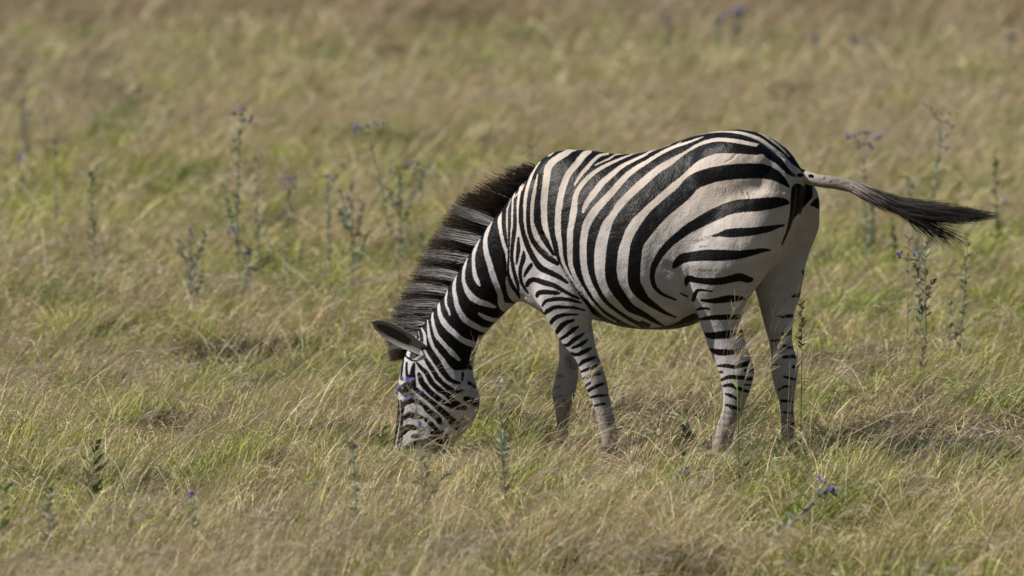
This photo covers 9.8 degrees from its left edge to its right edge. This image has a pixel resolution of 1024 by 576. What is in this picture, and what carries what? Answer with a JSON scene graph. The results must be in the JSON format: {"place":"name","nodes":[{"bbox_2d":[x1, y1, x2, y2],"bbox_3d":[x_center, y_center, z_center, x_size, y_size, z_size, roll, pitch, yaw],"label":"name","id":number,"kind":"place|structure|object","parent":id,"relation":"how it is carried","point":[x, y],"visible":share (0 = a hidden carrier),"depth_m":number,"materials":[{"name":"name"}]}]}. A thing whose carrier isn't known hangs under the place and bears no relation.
{"place":"outdoors","nodes":[
{"label":"outdoors","id":0,"kind":"place"},
{"bbox_2d":[0,0,1023,575],"bbox_3d":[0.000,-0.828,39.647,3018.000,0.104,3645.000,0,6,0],"label":"ground","id":1,"kind":"structure","parent":0,"point":[510,328],"depth_m":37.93,"materials":[{"name":"beige plant"}]},
{"bbox_2d":[0,473,16,574],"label":"leafy sprout","id":2,"kind":"object","parent":1,"relation":"on","point":[8,488],"visible":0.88,"depth_m":21.81,"materials":[{"name":"green plant"}]},
{"bbox_2d":[4,152,29,215],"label":"wildflower","id":3,"kind":"object","parent":1,"relation":"on","point":[20,156],"visible":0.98,"depth_m":35.54,"materials":[{"name":"green plant"}]},
{"bbox_2d":[2,90,37,162],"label":"wildflower","id":4,"kind":"object","parent":1,"relation":"on","point":[22,105],"visible":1,"depth_m":38.98,"materials":[{"name":"green plant"}]},
{"bbox_2d":[42,94,53,165],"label":"wildflower","id":5,"kind":"object","parent":1,"relation":"on","point":[45,122],"visible":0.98,"depth_m":38.97,"materials":[{"name":"green plant"}]},
{"bbox_2d":[40,482,58,546],"bbox_3d":[-1.742,0.900,22.399,0.088,0.348,0.074,-3,7,-24],"label":"leafy sprout","id":6,"kind":"object","parent":1,"relation":"on","point":[49,506],"visible":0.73,"depth_m":22.40,"materials":[{"name":"green plant"}]},
{"bbox_2d":[47,139,66,231],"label":"wildflower","id":7,"kind":"object","parent":1,"relation":"on","point":[56,186],"visible":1,"depth_m":34.37,"materials":[{"name":"green plant"}]},
{"bbox_2d":[85,167,98,286],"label":"wildflower","id":8,"kind":"object","parent":1,"relation":"on","point":[92,205],"visible":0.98,"depth_m":31.28,"materials":[{"name":"green plant"}]},
{"bbox_2d":[80,439,106,500],"bbox_3d":[-1.679,0.758,23.794,0.101,0.319,0.104,-5,8,-40],"label":"leafy sprout","id":9,"kind":"object","parent":1,"relation":"on","point":[101,466],"visible":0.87,"depth_m":23.79,"materials":[{"name":"green plant"}]},
{"bbox_2d":[93,111,98,161],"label":"wildflower","id":10,"kind":"object","parent":1,"relation":"on","point":[95,129],"visible":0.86,"depth_m":39.13,"materials":[{"name":"green plant"}]},
{"bbox_2d":[174,227,209,315],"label":"wildflower","id":11,"kind":"object","parent":1,"relation":"on","point":[194,274],"visible":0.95,"depth_m":30.53,"materials":[{"name":"green plant"}]},
{"bbox_2d":[186,490,199,560],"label":"wildflower","id":12,"kind":"object","parent":1,"relation":"on","point":[190,499],"visible":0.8,"depth_m":22.58,"materials":[{"name":"green plant"}]},
{"bbox_2d":[222,107,253,301],"bbox_3d":[-1.436,-0.420,31.182,0.121,1.057,0.189,2,7,18],"label":"wildflower","id":13,"kind":"object","parent":1,"relation":"on","point":[237,196],"visible":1,"depth_m":31.20,"materials":[{"name":"green plant"}]},
{"bbox_2d":[226,228,280,301],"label":"wildflower","id":14,"kind":"object","parent":1,"relation":"on","point":[246,259],"visible":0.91,"depth_m":30.98,"materials":[{"name":"green plant"}]},
{"bbox_2d":[253,152,262,273],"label":"wildflower","id":15,"kind":"object","parent":1,"relation":"on","point":[256,205],"visible":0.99,"depth_m":31.92,"materials":[{"name":"green plant"}]},
{"bbox_2d":[279,175,296,308],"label":"wildflower","id":16,"kind":"object","parent":1,"relation":"on","point":[286,226],"visible":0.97,"depth_m":30.81,"materials":[{"name":"green plant"}]},
{"bbox_2d":[324,173,337,271],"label":"wildflower","id":17,"kind":"object","parent":1,"relation":"on","point":[328,217],"visible":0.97,"depth_m":31.75,"materials":[{"name":"green plant"}]},
{"bbox_2d":[314,280,354,321],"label":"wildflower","id":18,"kind":"object","parent":1,"relation":"on","point":[337,300],"visible":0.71,"depth_m":30.24,"materials":[{"name":"green plant"}]},
{"bbox_2d":[336,180,370,283],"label":"wildflower","id":19,"kind":"object","parent":1,"relation":"on","point":[350,226],"visible":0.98,"depth_m":31.34,"materials":[{"name":"green plant"}]},
{"bbox_2d":[346,427,362,532],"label":"wildflower","id":20,"kind":"object","parent":1,"relation":"on","point":[351,450],"visible":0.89,"depth_m":22.73,"materials":[{"name":"green plant"}]},
{"bbox_2d":[352,121,400,287],"bbox_3d":[-0.706,-0.386,31.133,0.272,0.982,0.105,1,6,11],"label":"wildflower","id":21,"kind":"object","parent":1,"relation":"on","point":[383,198],"visible":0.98,"depth_m":31.13,"materials":[{"name":"green plant"}]},
{"bbox_2d":[375,425,388,452],"bbox_3d":[-0.564,0.681,25.569,0.066,0.186,0.062,-6,8,-42],"label":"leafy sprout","id":22,"kind":"object","parent":1,"relation":"on","point":[381,433],"visible":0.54,"depth_m":25.57,"materials":[{"name":"green plant"}]},
{"bbox_2d":[385,164,415,277],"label":"wildflower","id":23,"kind":"object","parent":1,"relation":"on","point":[400,201],"visible":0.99,"depth_m":31.60,"materials":[{"name":"green plant"}]},
{"bbox_2d":[406,160,432,263],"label":"wildflower","id":24,"kind":"object","parent":1,"relation":"on","point":[420,212],"visible":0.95,"depth_m":31.88,"materials":[{"name":"green plant"}]},
{"bbox_2d":[395,377,455,559],"bbox_3d":[-0.327,0.689,22.547,0.234,0.710,0.121,0,6,0],"label":"wildflower","id":25,"kind":"object","parent":1,"relation":"on","point":[409,396],"visible":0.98,"depth_m":22.54,"materials":[{"name":"green plant"}]},
{"bbox_2d":[494,379,510,509],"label":"wildflower","id":26,"kind":"object","parent":1,"relation":"on","point":[502,445],"visible":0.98,"depth_m":23.22,"materials":[{"name":"green plant"}]},
{"bbox_2d":[0,0,1023,575],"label":"green grass","id":27,"kind":"structure","parent":1,"relation":"on","point":[478,428],"depth_m":29.84,"materials":[{"name":"green plant"}]},
{"bbox_2d":[527,131,533,164],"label":"leafy stalk","id":28,"kind":"object","parent":1,"relation":"on","point":[530,145],"visible":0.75,"depth_m":38.04,"materials":[{"name":"green plant"}]},
{"bbox_2d":[663,16,671,44],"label":"wildflower","id":29,"kind":"object","parent":1,"relation":"on","point":[668,25],"visible":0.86,"depth_m":49.67,"materials":[{"name":"green plant"}]},
{"bbox_2d":[674,444,690,492],"bbox_3d":[0.693,0.753,24.127,0.073,0.238,0.093,0,6,0],"label":"leafy sprout","id":30,"kind":"object","parent":1,"relation":"on","point":[681,464],"visible":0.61,"depth_m":24.13,"materials":[{"name":"green plant"}]},
{"bbox_2d":[372,129,997,467],"bbox_3d":[0.726,0.062,25.147,2.750,1.482,0.605,2,7,18],"label":"zebra","id":31,"kind":"object","parent":1,"relation":"on","point":[570,244],"visible":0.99,"depth_m":25.04,"materials":[{"name":"multicoloured"}]},
{"bbox_2d":[680,422,695,442],"bbox_3d":[0.757,0.647,25.622,0.081,0.142,0.093,-4,7,-32],"label":"leafy sprout","id":32,"kind":"object","parent":1,"relation":"on","point":[686,427],"visible":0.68,"depth_m":25.61,"materials":[{"name":"green plant"}]},
{"bbox_2d":[712,10,728,48],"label":"wildflower","id":33,"kind":"object","parent":1,"relation":"on","point":[719,22],"visible":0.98,"depth_m":49.85,"materials":[{"name":"green plant"}]},
{"bbox_2d":[729,6,746,38],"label":"wildflower","id":34,"kind":"object","parent":1,"relation":"on","point":[736,29],"visible":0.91,"depth_m":50.41,"materials":[{"name":"green plant"}]},
{"bbox_2d":[727,379,752,494],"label":"leafy stalk","id":35,"kind":"object","parent":1,"relation":"on","point":[744,443],"visible":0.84,"depth_m":24.09,"materials":[{"name":"green plant"}]},
{"bbox_2d":[762,437,781,467],"bbox_3d":[1.070,0.719,24.398,0.095,0.220,0.056,4,8,34],"label":"leafy sprout","id":36,"kind":"object","parent":1,"relation":"on","point":[775,451],"visible":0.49,"depth_m":24.39,"materials":[{"name":"green plant"}]},
{"bbox_2d":[758,475,836,555],"bbox_3d":[1.050,0.881,22.401,0.350,0.371,0.110,1,6,8],"label":"wildflower","id":37,"kind":"object","parent":1,"relation":"on","point":[818,495],"visible":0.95,"depth_m":22.39,"materials":[{"name":"green plant"}]},
{"bbox_2d":[795,301,806,450],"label":"leafy stalk","id":38,"kind":"object","parent":1,"relation":"on","point":[801,336],"visible":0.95,"depth_m":24.98,"materials":[{"name":"green plant"}]},
{"bbox_2d":[811,33,820,56],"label":"wildflower","id":39,"kind":"object","parent":1,"relation":"on","point":[815,36],"visible":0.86,"depth_m":47.99,"materials":[{"name":"green plant"}]},
{"bbox_2d":[846,35,858,56],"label":"wildflower","id":40,"kind":"object","parent":1,"relation":"on","point":[850,38],"visible":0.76,"depth_m":48.49,"materials":[{"name":"grey plant"}]},
{"bbox_2d":[846,130,881,289],"bbox_3d":[1.853,-0.364,31.416,0.200,0.935,0.094,0,6,0],"label":"wildflower","id":41,"kind":"object","parent":1,"relation":"on","point":[864,177],"visible":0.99,"depth_m":31.40,"materials":[{"name":"green plant"}]},
{"bbox_2d":[863,38,875,58],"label":"wildflower","id":42,"kind":"object","parent":1,"relation":"on","point":[870,42],"visible":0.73,"depth_m":48.25,"materials":[{"name":"beige plant"}]},
{"bbox_2d":[869,206,875,279],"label":"leafy stalk","id":43,"kind":"object","parent":1,"relation":"on","point":[872,228],"visible":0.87,"depth_m":31.92,"materials":[{"name":"green plant"}]},
{"bbox_2d":[888,217,900,273],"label":"leafy stalk","id":44,"kind":"object","parent":1,"relation":"on","point":[894,237],"visible":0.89,"depth_m":31.93,"materials":[{"name":"green plant"}]},
{"bbox_2d":[903,222,913,388],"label":"leafy stalk","id":45,"kind":"object","parent":1,"relation":"on","point":[907,271],"visible":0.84,"depth_m":27.05,"materials":[{"name":"green plant"}]},
{"bbox_2d":[908,195,922,314],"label":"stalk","id":46,"kind":"object","parent":1,"relation":"on","point":[916,250],"visible":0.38,"depth_m":30.59,"materials":[{"name":"green plant"}]},
{"bbox_2d":[895,240,936,394],"bbox_3d":[1.835,0.161,26.904,0.206,0.762,0.079,0,6,0],"label":"wildflower","id":47,"kind":"object","parent":1,"relation":"on","point":[921,307],"visible":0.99,"depth_m":26.89,"materials":[{"name":"green plant"}]},
{"bbox_2d":[900,176,932,279],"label":"wildflower","id":48,"kind":"object","parent":1,"relation":"on","point":[910,194],"visible":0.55,"depth_m":31.87,"materials":[{"name":"green plant"}]},
{"bbox_2d":[923,103,957,278],"bbox_3d":[2.302,-0.481,32.008,0.188,1.038,0.086,0,6,0],"label":"wildflower","id":49,"kind":"object","parent":1,"relation":"on","point":[937,160],"visible":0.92,"depth_m":31.98,"materials":[{"name":"green plant"}]},
{"bbox_2d":[942,322,954,369],"bbox_3d":[2.051,0.296,27.953,0.074,0.294,0.052,0,6,0],"label":"leafy sprout","id":50,"kind":"object","parent":1,"relation":"on","point":[949,337],"visible":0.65,"depth_m":27.94,"materials":[{"name":"green plant"}]},
{"bbox_2d":[945,239,977,373],"bbox_3d":[2.075,0.117,27.697,0.164,0.708,0.092,4,7,32],"label":"leafy stalk","id":51,"kind":"object","parent":1,"relation":"on","point":[964,282],"visible":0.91,"depth_m":27.67,"materials":[{"name":"green plant"}]},
{"bbox_2d":[966,345,984,361],"bbox_3d":[2.206,0.328,28.302,0.121,0.149,0.145,0,6,0],"label":"leafy sprout","id":52,"kind":"object","parent":1,"relation":"on","point":[974,351],"visible":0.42,"depth_m":28.27,"materials":[{"name":"green plant"}]},
{"bbox_2d":[990,156,1007,261],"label":"wildflower","id":53,"kind":"object","parent":1,"relation":"on","point":[995,164],"visible":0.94,"depth_m":33.09,"materials":[{"name":"green plant"}]},
{"bbox_2d":[1006,32,1015,59],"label":"wildflower","id":54,"kind":"object","parent":1,"relation":"on","point":[1010,36],"visible":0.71,"depth_m":48.79,"materials":[{"name":"grey plant"}]}
]}

